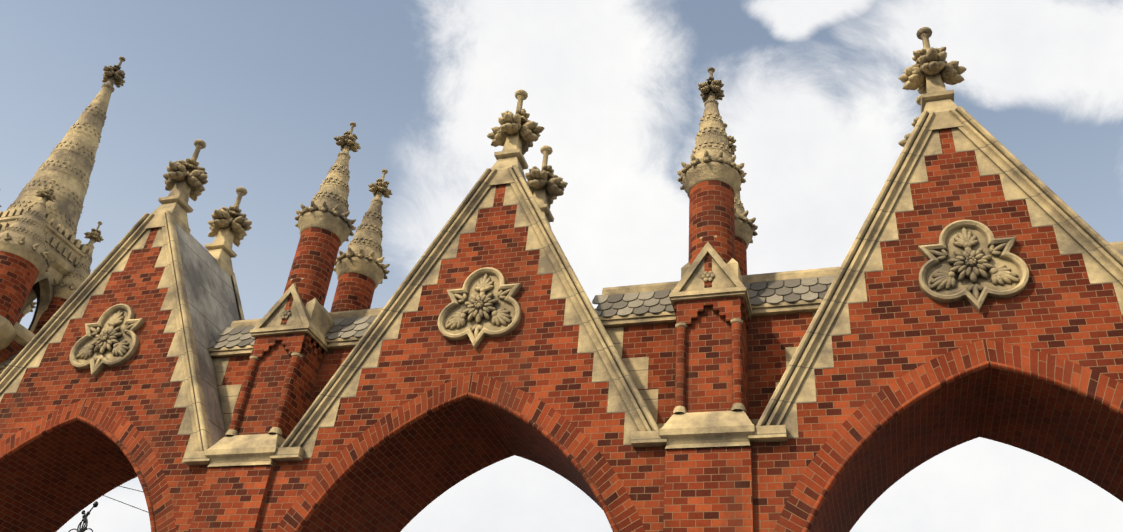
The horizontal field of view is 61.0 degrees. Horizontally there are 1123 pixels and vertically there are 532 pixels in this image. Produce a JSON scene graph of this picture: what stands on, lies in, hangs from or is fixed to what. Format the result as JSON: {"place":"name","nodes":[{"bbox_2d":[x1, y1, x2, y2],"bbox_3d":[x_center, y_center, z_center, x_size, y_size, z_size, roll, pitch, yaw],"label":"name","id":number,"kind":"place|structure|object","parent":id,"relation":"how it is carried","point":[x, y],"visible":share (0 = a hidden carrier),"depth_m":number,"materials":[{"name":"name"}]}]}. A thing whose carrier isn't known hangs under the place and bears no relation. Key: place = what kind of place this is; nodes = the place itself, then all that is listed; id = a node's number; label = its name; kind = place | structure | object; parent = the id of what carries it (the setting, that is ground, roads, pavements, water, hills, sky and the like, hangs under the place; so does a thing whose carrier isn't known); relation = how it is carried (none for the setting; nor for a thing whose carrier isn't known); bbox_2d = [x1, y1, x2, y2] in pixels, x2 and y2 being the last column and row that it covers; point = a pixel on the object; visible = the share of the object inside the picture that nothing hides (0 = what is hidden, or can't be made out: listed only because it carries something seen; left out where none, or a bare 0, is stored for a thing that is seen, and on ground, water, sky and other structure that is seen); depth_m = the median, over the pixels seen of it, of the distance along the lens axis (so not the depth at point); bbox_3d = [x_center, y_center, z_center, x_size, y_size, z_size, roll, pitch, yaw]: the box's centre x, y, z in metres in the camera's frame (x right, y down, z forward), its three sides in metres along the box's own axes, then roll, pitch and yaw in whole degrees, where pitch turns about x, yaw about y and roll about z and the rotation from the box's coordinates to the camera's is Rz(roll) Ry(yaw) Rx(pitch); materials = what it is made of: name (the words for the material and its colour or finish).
{"place":"outdoors","nodes":[
{"label":"outdoors","id":0,"kind":"place"},
{"bbox_2d":[0,128,1122,531],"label":"gate brick walls","id":1,"kind":"structure","parent":0,"point":[904,324],"depth_m":10.86,"materials":[{"name":"red brick"}]},
{"bbox_2d":[92,222,239,466],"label":"gate gable slopes","id":2,"kind":"structure","parent":1,"relation":"on","point":[213,307],"depth_m":14.07,"materials":[{"name":"grey stone"}]},
{"bbox_2d":[0,180,746,430],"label":"brick columns","id":3,"kind":"structure","parent":1,"relation":"on","point":[711,210],"depth_m":12.65,"materials":[{"name":"red brick"}]},
{"bbox_2d":[76,227,1019,366],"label":"gate medallions","id":4,"kind":"object","parent":1,"relation":"attached to","point":[972,265],"visible":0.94,"depth_m":11.51,"materials":[{"name":"beige stone"}]},
{"bbox_2d":[0,106,1122,465],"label":"gate gable copings","id":5,"kind":"object","parent":1,"relation":"on","point":[632,396],"visible":0.62,"depth_m":11.25,"materials":[{"name":"beige stone"}]},
{"bbox_2d":[0,367,1122,531],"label":"gate arch soffits","id":6,"kind":"object","parent":1,"relation":"attached to","point":[53,480],"visible":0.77,"depth_m":11.12,"materials":[{"name":"red brick"}]},
{"bbox_2d":[0,72,1122,467],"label":"gate stone dressings","id":7,"kind":"structure","parent":1,"relation":"attached to","point":[314,318],"depth_m":11.69,"materials":[{"name":"beige stone"}]},
{"bbox_2d":[28,281,39,330],"bbox_3d":[-9.056,0.584,15.449,0.780,1.450,0.780,-6,-36,16],"label":"tower belfry lining","id":8,"kind":"object","parent":7,"relation":"on","point":[36,287],"visible":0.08,"depth_m":15.87,"materials":[{"name":"brown stone"}]},
{"bbox_2d":[0,27,931,435],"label":"spires","id":9,"kind":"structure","parent":7,"relation":"on","point":[70,179],"depth_m":14.85,"materials":[{"name":"beige stone"}]},
{"bbox_2d":[0,47,966,311],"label":"finial ornaments","id":10,"kind":"object","parent":7,"relation":"attached to","point":[932,61],"visible":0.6,"depth_m":14.02,"materials":[{"name":"stone"}]},
{"bbox_2d":[0,339,1122,531],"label":"gate arch rings","id":11,"kind":"object","parent":1,"relation":"attached to","point":[855,432],"visible":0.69,"depth_m":10.15,"materials":[{"name":"red brick"}]},
{"bbox_2d":[0,250,1122,365],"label":"roof","id":12,"kind":"structure","parent":1,"relation":"on","point":[786,290],"depth_m":11.78,"materials":[{"name":"grey stone"}]},
{"bbox_2d":[0,0,1122,531],"label":"sky","id":13,"kind":"structure","parent":0,"point":[815,105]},
{"label":"ground","id":14,"kind":"structure","parent":0,"visible":0},
{"bbox_2d":[68,486,148,531],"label":"street lamp and wires","id":15,"kind":"object","parent":14,"relation":"on","point":[85,521],"visible":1,"depth_m":19.36,"materials":[{"name":"black metal"}]}
]}

